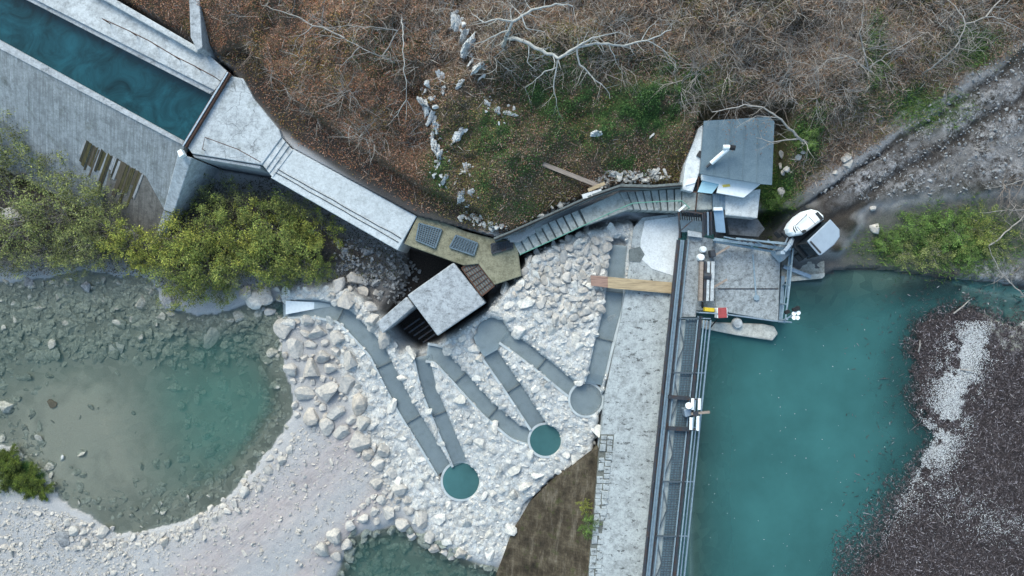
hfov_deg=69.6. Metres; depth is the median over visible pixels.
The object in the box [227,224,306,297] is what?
leafy bush
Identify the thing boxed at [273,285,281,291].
boulder
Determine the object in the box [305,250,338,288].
leafy bush
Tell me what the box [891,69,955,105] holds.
bare shrub
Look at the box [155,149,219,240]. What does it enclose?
wing wall
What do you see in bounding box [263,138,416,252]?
walkway
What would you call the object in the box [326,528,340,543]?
boulder
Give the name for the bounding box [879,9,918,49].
bare shrub
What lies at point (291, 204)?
leafy bush
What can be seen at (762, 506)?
reservoir water
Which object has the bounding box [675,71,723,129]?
bare shrub
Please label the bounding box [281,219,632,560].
ramp stones
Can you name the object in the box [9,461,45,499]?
bush
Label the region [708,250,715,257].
motor box
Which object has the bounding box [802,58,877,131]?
bare shrub
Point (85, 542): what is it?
boulder
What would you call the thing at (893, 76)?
bare shrub
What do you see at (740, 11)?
bare shrub
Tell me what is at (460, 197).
rock outcrop
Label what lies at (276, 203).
leafy bush
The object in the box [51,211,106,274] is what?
leafy bush
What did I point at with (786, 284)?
deck rail
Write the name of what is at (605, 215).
stair rail
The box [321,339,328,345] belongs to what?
boulder
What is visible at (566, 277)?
riprap paving
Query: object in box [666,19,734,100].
bare shrub
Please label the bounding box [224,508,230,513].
boulder
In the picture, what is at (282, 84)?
bare shrub
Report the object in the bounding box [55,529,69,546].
boulder
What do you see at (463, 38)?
rock outcrop
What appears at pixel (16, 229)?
leafy bush
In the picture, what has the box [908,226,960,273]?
leafy bush
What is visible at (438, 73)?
rock outcrop
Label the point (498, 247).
grating
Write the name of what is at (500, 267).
intake platform
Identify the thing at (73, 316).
boulder
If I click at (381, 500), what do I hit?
boulder
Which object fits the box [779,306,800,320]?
floodlight mast
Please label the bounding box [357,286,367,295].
boulder
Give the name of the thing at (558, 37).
bare shrub
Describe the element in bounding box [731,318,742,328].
bollard
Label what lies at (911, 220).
leafy bush
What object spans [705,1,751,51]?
bare shrub
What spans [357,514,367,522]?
boulder
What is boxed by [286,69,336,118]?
bare shrub
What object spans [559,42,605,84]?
bare shrub
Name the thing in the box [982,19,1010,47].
bare shrub
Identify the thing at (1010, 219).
bare shrub
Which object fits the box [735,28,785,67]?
bare shrub
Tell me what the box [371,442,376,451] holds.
boulder
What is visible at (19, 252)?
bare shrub
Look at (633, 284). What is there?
plank bridge
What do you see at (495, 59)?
bare shrub
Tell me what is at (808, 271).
corner abutment
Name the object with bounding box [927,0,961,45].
bare shrub
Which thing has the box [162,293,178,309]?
boulder
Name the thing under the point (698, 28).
bare shrub
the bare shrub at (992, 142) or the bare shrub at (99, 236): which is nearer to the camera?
the bare shrub at (992, 142)
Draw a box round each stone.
[777,187,784,196]
[783,166,789,172]
[795,154,801,159]
[841,152,851,162]
[843,160,852,168]
[869,223,879,233]
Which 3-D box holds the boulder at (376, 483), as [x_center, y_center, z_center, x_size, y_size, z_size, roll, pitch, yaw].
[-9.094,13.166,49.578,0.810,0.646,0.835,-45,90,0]
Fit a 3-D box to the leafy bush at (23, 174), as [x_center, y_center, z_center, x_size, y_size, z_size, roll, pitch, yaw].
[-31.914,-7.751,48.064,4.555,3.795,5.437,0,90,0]
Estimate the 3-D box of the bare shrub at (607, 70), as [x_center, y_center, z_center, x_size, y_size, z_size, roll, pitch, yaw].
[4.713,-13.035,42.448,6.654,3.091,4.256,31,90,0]
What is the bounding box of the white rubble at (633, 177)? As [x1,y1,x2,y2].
[457,167,670,231]
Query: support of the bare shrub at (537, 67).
on the ground at (116, 454)
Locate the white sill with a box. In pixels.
[286,301,329,313]
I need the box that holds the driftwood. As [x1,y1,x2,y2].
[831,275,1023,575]
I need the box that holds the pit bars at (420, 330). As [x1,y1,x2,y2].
[404,318,435,342]
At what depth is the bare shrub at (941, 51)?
43.52 m
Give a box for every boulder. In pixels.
[0,399,17,413]
[2,207,20,219]
[24,277,32,286]
[47,399,56,407]
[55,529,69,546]
[64,519,70,526]
[68,526,78,535]
[69,312,76,318]
[76,481,83,489]
[79,529,87,534]
[80,281,90,292]
[81,539,89,546]
[92,353,97,364]
[97,525,109,538]
[104,543,113,549]
[109,342,124,353]
[120,542,127,548]
[130,533,136,541]
[135,542,142,546]
[159,537,168,547]
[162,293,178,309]
[163,459,169,468]
[174,535,179,540]
[179,526,186,533]
[192,521,199,528]
[193,385,203,393]
[203,327,219,348]
[205,316,213,327]
[207,504,213,512]
[212,514,217,522]
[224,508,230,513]
[231,499,236,507]
[239,285,251,300]
[240,479,246,485]
[240,486,249,497]
[245,291,261,309]
[252,476,258,481]
[255,284,272,304]
[258,365,266,376]
[263,465,273,474]
[264,307,275,315]
[265,455,273,461]
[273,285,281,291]
[273,318,291,338]
[277,456,286,465]
[281,319,295,328]
[282,352,287,359]
[283,363,296,375]
[286,338,303,358]
[286,445,292,454]
[291,401,298,409]
[293,411,299,417]
[294,386,315,399]
[300,330,308,337]
[300,354,308,360]
[302,315,313,324]
[303,358,319,376]
[303,407,318,425]
[304,340,316,348]
[307,325,326,338]
[314,542,328,556]
[315,381,338,402]
[316,350,330,362]
[319,375,325,381]
[319,403,325,410]
[319,418,333,435]
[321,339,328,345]
[323,363,337,372]
[326,324,333,329]
[326,406,344,419]
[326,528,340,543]
[330,330,344,344]
[330,347,339,356]
[330,552,341,561]
[332,277,344,293]
[333,425,349,438]
[337,291,354,308]
[338,375,354,394]
[341,538,351,550]
[344,351,357,370]
[345,415,356,424]
[345,520,354,530]
[347,271,364,284]
[349,430,371,451]
[352,393,366,416]
[356,416,370,430]
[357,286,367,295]
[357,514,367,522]
[360,503,366,508]
[362,448,374,460]
[365,301,377,311]
[365,314,378,325]
[365,497,370,503]
[370,478,383,489]
[370,507,378,515]
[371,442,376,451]
[371,459,384,470]
[373,289,378,296]
[374,517,379,524]
[376,495,386,504]
[377,443,389,456]
[378,331,390,348]
[383,506,393,519]
[386,467,396,478]
[392,483,407,495]
[395,518,409,531]
[403,496,410,504]
[403,506,413,515]
[407,533,415,539]
[415,511,426,528]
[424,530,434,543]
[428,543,438,552]
[441,549,447,555]
[455,548,466,557]
[597,298,605,304]
[607,315,615,322]
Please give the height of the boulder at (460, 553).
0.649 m
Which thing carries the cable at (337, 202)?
on the walkway
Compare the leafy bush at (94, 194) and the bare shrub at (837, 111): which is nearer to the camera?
the bare shrub at (837, 111)
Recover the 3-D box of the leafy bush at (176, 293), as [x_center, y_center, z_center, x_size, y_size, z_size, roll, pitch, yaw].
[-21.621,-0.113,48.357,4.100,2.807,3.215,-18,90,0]
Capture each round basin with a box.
[440,461,478,500]
[528,422,560,457]
[568,382,603,417]
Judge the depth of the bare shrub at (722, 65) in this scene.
42.16 m
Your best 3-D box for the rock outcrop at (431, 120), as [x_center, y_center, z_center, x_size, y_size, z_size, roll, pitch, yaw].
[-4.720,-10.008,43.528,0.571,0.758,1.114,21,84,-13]
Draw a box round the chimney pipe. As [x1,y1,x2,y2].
[706,145,735,167]
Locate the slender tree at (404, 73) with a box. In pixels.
[388,17,430,124]
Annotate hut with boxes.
[678,117,773,197]
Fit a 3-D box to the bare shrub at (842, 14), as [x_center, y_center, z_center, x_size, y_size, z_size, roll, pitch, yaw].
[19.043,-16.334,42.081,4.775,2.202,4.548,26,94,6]
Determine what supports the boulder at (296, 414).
on the ground at (116, 454)
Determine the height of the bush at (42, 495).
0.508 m
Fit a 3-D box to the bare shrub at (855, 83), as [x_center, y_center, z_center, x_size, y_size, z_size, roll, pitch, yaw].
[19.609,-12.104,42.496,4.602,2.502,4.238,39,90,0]
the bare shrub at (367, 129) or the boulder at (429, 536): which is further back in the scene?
the boulder at (429, 536)
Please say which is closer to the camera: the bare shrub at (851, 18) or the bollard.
the bare shrub at (851, 18)
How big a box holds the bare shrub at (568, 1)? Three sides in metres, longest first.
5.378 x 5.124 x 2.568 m
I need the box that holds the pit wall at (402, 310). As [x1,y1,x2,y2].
[377,297,416,332]
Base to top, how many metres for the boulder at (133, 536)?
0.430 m
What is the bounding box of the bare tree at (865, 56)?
[798,0,940,83]
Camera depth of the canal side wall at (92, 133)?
47.11 m
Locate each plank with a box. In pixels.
[542,162,599,187]
[582,189,601,198]
[588,182,604,191]
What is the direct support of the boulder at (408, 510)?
on the ground at (116, 454)
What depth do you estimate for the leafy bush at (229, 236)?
47.42 m
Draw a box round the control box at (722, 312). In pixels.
[714,307,727,317]
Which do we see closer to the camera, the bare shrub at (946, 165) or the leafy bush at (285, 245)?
the bare shrub at (946, 165)
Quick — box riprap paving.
[512,231,612,328]
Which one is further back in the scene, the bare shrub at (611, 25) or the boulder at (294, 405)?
the boulder at (294, 405)
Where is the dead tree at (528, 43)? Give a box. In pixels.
[464,0,680,116]
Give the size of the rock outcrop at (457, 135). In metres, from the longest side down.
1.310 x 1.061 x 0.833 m
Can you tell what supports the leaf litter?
on the ground at (116, 454)
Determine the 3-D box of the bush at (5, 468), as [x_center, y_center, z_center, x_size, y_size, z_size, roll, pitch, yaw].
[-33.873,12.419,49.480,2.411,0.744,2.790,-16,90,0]
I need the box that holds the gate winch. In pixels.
[668,395,709,431]
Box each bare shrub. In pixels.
[0,169,15,191]
[0,220,34,284]
[29,207,59,242]
[42,220,79,261]
[52,197,97,238]
[77,216,137,255]
[201,9,245,36]
[216,1,265,23]
[232,32,267,74]
[256,50,295,98]
[264,17,302,40]
[264,56,302,106]
[274,74,336,122]
[279,42,316,80]
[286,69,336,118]
[286,101,322,140]
[288,73,317,102]
[289,35,330,90]
[297,67,335,109]
[303,1,384,64]
[305,59,366,117]
[312,63,380,125]
[315,46,360,77]
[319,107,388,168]
[321,111,385,169]
[331,116,390,166]
[336,94,384,166]
[338,25,372,62]
[344,109,389,151]
[350,92,384,130]
[353,0,398,58]
[363,10,420,79]
[364,105,400,153]
[370,0,424,48]
[370,52,418,93]
[377,8,430,50]
[383,119,427,162]
[385,133,428,157]
[405,111,432,136]
[419,0,476,37]
[424,29,451,62]
[433,0,473,39]
[448,28,522,80]
[450,22,489,73]
[465,8,536,70]
[469,0,509,29]
[474,15,528,77]
[476,0,539,55]
[504,43,566,84]
[505,4,543,45]
[532,12,589,60]
[545,0,599,52]
[546,62,576,87]
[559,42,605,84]
[566,44,610,80]
[573,17,611,46]
[578,3,631,53]
[578,24,642,84]
[584,1,631,50]
[584,32,654,104]
[587,9,642,57]
[589,0,617,36]
[590,0,630,25]
[594,4,649,57]
[613,4,637,45]
[624,43,673,85]
[627,36,669,56]
[639,3,673,31]
[643,0,693,29]
[643,17,690,74]
[649,57,721,121]
[652,55,708,74]
[653,0,691,46]
[653,0,727,35]
[660,0,700,48]
[665,80,714,126]
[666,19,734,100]
[669,24,734,63]
[670,46,730,93]
[670,59,736,114]
[672,0,708,47]
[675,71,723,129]
[679,27,716,96]
[682,45,709,107]
[684,30,768,104]
[685,43,730,66]
[686,61,741,101]
[694,25,764,92]
[703,1,744,55]
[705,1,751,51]
[705,57,750,124]
[711,1,778,38]
[714,72,744,118]
[716,22,750,89]
[726,32,800,65]
[726,39,782,84]
[729,86,775,118]
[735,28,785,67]
[749,0,789,32]
[750,0,781,40]
[751,86,789,111]
[753,59,803,92]
[761,39,825,82]
[763,28,829,114]
[763,31,812,94]
[770,39,848,120]
[771,64,803,137]
[774,66,826,116]
[775,0,829,29]
[778,16,817,58]
[778,57,856,138]
[784,29,831,86]
[795,13,828,43]
[797,22,850,95]
[800,0,875,57]
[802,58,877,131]
[804,0,850,29]
[804,29,847,65]
[806,4,859,53]
[807,40,867,109]
[810,0,864,40]
[811,15,903,82]
[812,26,879,69]
[813,0,866,44]
[813,97,853,131]
[820,0,871,38]
[822,31,865,97]
[825,20,917,85]
[829,0,863,34]
[829,35,872,84]
[833,0,879,40]
[833,29,906,83]
[834,15,876,43]
[834,46,889,102]
[835,37,890,67]
[847,1,890,67]
[848,3,878,44]
[855,8,888,28]
[858,13,907,68]
[862,13,898,79]
[863,41,920,103]
[866,65,890,82]
[873,0,908,44]
[878,14,902,69]
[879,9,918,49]
[885,20,938,65]
[889,0,916,17]
[891,13,934,46]
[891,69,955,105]
[897,35,947,62]
[901,0,948,17]
[902,15,938,53]
[906,0,968,33]
[919,11,979,73]
[921,21,963,96]
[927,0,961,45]
[927,5,977,68]
[930,1,969,40]
[933,0,986,25]
[933,142,967,179]
[938,2,970,38]
[940,13,1006,64]
[941,5,985,78]
[943,31,989,86]
[943,39,969,63]
[944,150,989,177]
[947,3,983,56]
[966,30,1007,55]
[967,4,1022,52]
[967,12,1023,42]
[969,23,1011,75]
[970,131,997,164]
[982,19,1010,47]
[987,126,1008,157]
[990,154,1023,218]
[991,1,1016,44]
[994,175,1023,222]
[995,197,1023,240]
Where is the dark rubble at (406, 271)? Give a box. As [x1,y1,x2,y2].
[331,236,421,303]
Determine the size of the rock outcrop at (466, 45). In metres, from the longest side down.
1.732 x 1.450 x 0.598 m
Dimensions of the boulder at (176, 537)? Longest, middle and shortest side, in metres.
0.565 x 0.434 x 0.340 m
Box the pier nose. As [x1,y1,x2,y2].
[701,320,777,339]
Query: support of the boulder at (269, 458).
on the ground at (116, 454)
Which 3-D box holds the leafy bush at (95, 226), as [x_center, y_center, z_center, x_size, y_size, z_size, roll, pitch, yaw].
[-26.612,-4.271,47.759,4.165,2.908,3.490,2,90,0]
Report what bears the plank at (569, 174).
on the ground at (116, 454)
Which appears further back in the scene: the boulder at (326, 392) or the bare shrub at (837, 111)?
the boulder at (326, 392)
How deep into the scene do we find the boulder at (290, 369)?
49.59 m
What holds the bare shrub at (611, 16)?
on the ground at (116, 454)
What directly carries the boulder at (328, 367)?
on the ground at (116, 454)
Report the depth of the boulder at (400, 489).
49.40 m
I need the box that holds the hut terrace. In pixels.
[680,189,759,219]
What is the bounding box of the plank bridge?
[590,275,671,293]
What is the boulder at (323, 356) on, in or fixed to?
on the ground at (116, 454)
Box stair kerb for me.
[494,183,681,241]
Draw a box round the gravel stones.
[0,425,399,575]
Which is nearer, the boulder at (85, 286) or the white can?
the white can
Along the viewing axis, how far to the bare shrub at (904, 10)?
43.55 m
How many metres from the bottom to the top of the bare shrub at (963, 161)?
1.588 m
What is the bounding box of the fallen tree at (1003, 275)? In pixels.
[981,180,1023,301]
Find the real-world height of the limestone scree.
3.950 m
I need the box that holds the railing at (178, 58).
[102,18,219,80]
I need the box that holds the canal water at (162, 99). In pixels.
[0,0,211,151]
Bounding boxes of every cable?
[275,172,397,241]
[278,169,400,238]
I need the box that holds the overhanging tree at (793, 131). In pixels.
[704,81,815,168]
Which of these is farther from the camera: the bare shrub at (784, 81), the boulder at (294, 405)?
the boulder at (294, 405)
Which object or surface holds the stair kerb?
on the ground at (116, 454)
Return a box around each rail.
[202,137,259,161]
[520,200,689,254]
[696,311,791,322]
[779,248,793,322]
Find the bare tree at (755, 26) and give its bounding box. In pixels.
[695,0,829,58]
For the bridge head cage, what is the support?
attached to the footbridge
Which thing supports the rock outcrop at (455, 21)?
on the ground at (116, 454)
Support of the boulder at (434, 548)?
on the ground at (116, 454)
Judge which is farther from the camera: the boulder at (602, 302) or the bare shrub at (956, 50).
the boulder at (602, 302)
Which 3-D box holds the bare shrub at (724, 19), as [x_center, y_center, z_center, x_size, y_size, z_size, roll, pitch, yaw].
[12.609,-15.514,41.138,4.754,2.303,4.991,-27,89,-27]
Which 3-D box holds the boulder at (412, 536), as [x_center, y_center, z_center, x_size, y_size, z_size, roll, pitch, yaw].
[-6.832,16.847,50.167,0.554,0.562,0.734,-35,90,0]
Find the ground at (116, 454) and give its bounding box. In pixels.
[0,0,1023,575]
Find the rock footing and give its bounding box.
[724,217,764,237]
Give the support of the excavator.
on the ground at (116, 454)
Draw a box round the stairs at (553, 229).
[514,210,585,254]
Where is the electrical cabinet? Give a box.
[712,194,725,232]
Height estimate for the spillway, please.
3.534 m
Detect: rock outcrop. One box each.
[417,96,428,106]
[422,106,428,117]
[425,109,436,125]
[431,137,439,158]
[435,70,444,83]
[441,173,448,185]
[450,12,461,31]
[450,130,463,145]
[455,79,464,89]
[457,191,464,204]
[459,28,467,44]
[460,33,475,59]
[462,162,470,170]
[471,61,484,74]
[494,106,500,114]
[503,111,517,116]
[590,130,602,136]
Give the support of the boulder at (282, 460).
on the ground at (116, 454)
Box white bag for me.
[696,254,704,260]
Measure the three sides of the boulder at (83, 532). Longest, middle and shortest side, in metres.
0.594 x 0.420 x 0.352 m
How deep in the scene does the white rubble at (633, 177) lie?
45.25 m
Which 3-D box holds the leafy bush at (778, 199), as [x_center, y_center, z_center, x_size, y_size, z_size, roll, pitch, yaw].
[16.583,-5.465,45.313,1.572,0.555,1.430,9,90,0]
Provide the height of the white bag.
0.400 m
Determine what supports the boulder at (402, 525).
on the ground at (116, 454)
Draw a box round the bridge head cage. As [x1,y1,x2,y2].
[678,204,711,237]
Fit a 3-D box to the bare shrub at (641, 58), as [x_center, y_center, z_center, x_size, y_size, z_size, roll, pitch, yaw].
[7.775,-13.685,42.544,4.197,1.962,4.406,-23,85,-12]
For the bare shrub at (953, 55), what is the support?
on the ground at (116, 454)
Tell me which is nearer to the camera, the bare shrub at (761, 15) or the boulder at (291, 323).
the bare shrub at (761, 15)
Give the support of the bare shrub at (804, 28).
on the ground at (116, 454)
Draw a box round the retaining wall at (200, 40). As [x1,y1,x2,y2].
[189,0,226,68]
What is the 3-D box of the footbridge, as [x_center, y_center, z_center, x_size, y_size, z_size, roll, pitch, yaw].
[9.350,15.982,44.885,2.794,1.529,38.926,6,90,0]
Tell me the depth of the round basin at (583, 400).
47.62 m
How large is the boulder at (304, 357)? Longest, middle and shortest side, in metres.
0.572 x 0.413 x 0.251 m
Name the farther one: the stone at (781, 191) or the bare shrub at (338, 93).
the stone at (781, 191)
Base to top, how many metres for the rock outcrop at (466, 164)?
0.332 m
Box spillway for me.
[588,213,680,575]
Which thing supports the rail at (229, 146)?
on the canal head deck at (234, 114)
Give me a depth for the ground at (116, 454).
46.43 m
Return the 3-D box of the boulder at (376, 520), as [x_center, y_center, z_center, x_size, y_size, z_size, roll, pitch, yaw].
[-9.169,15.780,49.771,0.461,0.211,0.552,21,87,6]
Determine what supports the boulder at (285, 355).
in the river water at (219, 411)
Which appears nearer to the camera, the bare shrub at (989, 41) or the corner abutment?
the bare shrub at (989, 41)
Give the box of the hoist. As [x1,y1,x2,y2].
[698,261,714,310]
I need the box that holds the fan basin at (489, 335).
[474,318,507,355]
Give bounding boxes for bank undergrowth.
[0,170,408,295]
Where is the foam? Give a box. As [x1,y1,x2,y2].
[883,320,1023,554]
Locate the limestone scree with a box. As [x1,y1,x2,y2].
[420,17,514,206]
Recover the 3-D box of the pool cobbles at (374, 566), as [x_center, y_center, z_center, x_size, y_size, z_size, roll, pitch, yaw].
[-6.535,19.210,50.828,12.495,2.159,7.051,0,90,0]
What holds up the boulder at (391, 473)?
on the ground at (116, 454)
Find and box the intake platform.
[404,217,520,284]
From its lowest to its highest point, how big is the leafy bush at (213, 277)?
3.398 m
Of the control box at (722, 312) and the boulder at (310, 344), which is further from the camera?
the boulder at (310, 344)
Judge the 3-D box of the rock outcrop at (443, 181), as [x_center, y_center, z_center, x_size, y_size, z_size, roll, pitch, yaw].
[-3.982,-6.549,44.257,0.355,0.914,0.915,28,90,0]
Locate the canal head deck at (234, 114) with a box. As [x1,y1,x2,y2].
[182,71,283,176]
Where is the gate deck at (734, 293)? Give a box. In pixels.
[681,237,779,319]
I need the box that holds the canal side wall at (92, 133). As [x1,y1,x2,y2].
[0,40,187,237]
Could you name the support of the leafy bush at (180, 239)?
on the ground at (116, 454)
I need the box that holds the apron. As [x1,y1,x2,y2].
[496,444,597,575]
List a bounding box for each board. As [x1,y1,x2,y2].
[711,246,729,257]
[714,278,726,287]
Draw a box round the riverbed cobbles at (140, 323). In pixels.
[0,276,292,528]
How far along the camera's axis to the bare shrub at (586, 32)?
40.99 m
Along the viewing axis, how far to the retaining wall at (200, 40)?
44.30 m
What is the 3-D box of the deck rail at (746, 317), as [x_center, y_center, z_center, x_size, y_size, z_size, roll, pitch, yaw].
[14.084,1.756,44.806,5.629,0.989,0.159,6,90,0]
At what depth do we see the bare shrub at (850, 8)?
42.40 m
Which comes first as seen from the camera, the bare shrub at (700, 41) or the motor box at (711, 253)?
the bare shrub at (700, 41)
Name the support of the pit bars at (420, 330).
attached to the pit wall at (402, 310)
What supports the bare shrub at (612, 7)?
on the ground at (116, 454)
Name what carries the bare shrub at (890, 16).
on the ground at (116, 454)
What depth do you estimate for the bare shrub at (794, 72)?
42.47 m
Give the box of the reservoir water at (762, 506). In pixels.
[678,232,1023,575]
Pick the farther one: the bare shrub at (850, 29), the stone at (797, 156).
the stone at (797, 156)
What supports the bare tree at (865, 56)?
on the ground at (116, 454)
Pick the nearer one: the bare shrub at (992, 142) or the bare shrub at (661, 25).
the bare shrub at (661, 25)
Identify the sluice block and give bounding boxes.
[408,263,486,334]
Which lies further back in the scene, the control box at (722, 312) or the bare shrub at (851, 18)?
the control box at (722, 312)
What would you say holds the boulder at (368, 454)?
on the ground at (116, 454)
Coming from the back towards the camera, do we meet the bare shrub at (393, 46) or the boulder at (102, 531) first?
the boulder at (102, 531)
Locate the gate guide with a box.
[778,254,790,319]
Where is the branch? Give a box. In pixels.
[953,300,969,313]
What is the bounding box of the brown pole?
[695,177,698,214]
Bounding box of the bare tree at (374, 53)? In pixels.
[260,0,418,87]
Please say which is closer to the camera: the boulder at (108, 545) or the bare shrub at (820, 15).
the bare shrub at (820, 15)
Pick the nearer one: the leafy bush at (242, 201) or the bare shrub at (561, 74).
the bare shrub at (561, 74)
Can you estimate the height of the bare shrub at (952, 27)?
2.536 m
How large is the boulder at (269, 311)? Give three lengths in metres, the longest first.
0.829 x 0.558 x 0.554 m
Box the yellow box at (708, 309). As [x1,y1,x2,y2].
[703,307,714,311]
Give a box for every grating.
[415,223,441,247]
[449,235,477,255]
[461,264,494,295]
[491,240,512,253]
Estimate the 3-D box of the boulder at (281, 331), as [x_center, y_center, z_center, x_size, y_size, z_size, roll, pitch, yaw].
[-15.551,2.719,49.995,1.358,0.772,1.425,27,93,8]
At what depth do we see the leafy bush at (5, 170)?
48.90 m
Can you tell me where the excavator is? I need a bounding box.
[771,205,839,262]
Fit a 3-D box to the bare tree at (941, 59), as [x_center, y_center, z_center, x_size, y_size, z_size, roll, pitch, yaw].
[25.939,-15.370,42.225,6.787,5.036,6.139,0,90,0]
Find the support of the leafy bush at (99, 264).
on the ground at (116, 454)
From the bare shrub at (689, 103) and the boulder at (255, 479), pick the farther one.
the boulder at (255, 479)
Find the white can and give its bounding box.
[699,246,706,252]
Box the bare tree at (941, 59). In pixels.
[921,0,1023,73]
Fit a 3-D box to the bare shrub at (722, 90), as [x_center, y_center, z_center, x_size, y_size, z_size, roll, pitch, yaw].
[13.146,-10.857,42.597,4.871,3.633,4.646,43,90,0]
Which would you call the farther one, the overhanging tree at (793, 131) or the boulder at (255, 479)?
the boulder at (255, 479)
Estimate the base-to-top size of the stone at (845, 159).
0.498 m
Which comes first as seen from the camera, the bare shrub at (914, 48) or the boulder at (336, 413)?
the bare shrub at (914, 48)
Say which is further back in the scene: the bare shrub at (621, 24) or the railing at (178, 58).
the railing at (178, 58)
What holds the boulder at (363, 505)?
on the ground at (116, 454)
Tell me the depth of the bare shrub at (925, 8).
43.25 m
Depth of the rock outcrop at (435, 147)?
43.60 m
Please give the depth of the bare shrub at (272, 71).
44.23 m
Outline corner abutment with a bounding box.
[780,257,824,281]
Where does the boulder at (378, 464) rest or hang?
on the ground at (116, 454)
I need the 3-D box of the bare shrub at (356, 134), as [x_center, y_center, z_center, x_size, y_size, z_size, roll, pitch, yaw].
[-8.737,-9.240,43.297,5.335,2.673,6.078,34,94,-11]
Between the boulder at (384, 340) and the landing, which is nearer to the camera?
the landing
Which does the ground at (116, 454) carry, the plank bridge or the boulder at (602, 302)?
the boulder at (602, 302)
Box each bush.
[0,109,29,158]
[0,126,60,209]
[0,135,18,199]
[0,188,50,258]
[0,237,32,279]
[0,455,29,494]
[2,169,90,239]
[9,224,69,283]
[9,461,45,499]
[28,150,89,201]
[41,150,122,232]
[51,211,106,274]
[51,239,89,281]
[66,197,132,248]
[70,173,130,216]
[77,235,122,276]
[92,217,156,277]
[124,245,164,277]
[138,239,206,303]
[141,200,219,269]
[151,268,213,312]
[166,231,237,302]
[185,191,247,255]
[186,170,243,226]
[190,192,278,280]
[201,240,260,297]
[209,274,240,311]
[218,179,272,231]
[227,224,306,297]
[230,186,310,270]
[257,259,302,299]
[265,213,324,286]
[269,190,314,238]
[286,202,346,262]
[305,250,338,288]
[575,498,592,517]
[577,512,601,540]
[768,191,789,209]
[795,121,818,150]
[871,223,908,254]
[886,238,920,270]
[892,211,936,246]
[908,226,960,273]
[934,206,977,255]
[954,234,992,273]
[957,198,1019,254]
[968,222,1014,266]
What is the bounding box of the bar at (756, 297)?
[752,254,758,300]
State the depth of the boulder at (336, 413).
49.39 m
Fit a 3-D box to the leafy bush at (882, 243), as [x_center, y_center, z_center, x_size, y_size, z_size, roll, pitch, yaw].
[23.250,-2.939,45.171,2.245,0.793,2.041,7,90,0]
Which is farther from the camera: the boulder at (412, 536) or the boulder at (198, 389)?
the boulder at (198, 389)
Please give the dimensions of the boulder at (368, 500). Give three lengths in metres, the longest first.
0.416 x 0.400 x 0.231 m
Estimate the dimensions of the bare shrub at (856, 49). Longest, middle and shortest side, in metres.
6.172 x 5.233 x 2.925 m
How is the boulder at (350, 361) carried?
on the ground at (116, 454)
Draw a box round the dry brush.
[154,0,1023,232]
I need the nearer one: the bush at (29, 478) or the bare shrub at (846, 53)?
the bare shrub at (846, 53)
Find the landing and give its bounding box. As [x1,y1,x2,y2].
[580,192,627,227]
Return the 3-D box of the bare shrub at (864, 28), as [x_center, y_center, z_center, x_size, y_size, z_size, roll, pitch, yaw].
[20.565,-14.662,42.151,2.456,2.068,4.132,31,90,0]
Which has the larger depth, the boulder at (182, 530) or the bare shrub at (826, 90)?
the boulder at (182, 530)
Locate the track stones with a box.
[813,40,1023,199]
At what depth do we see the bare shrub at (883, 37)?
42.57 m
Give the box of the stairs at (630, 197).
[619,189,681,213]
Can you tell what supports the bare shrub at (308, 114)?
on the ground at (116, 454)
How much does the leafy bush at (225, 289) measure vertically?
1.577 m
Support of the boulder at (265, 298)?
on the ground at (116, 454)
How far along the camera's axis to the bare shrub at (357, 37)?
41.22 m
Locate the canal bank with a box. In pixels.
[27,0,235,94]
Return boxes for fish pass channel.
[282,300,449,475]
[412,355,466,467]
[426,342,531,444]
[482,350,542,430]
[498,330,574,396]
[583,245,627,385]
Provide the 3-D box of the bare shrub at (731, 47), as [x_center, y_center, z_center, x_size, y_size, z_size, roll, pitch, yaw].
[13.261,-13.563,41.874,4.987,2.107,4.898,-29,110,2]
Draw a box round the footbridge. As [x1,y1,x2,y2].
[642,236,710,575]
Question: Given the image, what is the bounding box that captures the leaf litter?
[123,0,1023,234]
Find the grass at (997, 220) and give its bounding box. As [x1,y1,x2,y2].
[1,6,1023,494]
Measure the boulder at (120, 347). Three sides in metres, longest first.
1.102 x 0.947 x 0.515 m
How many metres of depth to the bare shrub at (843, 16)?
42.71 m
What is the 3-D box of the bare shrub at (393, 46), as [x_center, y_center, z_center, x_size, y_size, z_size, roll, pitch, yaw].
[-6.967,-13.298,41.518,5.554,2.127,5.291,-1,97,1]
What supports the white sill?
on the ground at (116, 454)
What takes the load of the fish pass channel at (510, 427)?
on the ground at (116, 454)
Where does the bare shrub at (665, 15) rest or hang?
on the ground at (116, 454)
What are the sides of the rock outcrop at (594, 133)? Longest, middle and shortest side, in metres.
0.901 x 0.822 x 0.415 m
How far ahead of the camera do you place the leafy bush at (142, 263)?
48.48 m
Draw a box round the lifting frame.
[713,236,790,252]
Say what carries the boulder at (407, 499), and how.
on the ground at (116, 454)
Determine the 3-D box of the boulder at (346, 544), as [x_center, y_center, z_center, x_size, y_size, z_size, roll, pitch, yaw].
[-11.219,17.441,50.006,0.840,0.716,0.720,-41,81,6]
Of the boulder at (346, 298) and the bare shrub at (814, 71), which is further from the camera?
the boulder at (346, 298)
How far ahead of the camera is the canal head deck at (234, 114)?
45.65 m
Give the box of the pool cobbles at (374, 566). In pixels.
[337,525,498,575]
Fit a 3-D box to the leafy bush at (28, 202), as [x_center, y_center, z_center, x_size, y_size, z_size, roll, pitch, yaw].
[-29.644,-5.394,47.043,5.321,3.715,4.458,-6,90,0]

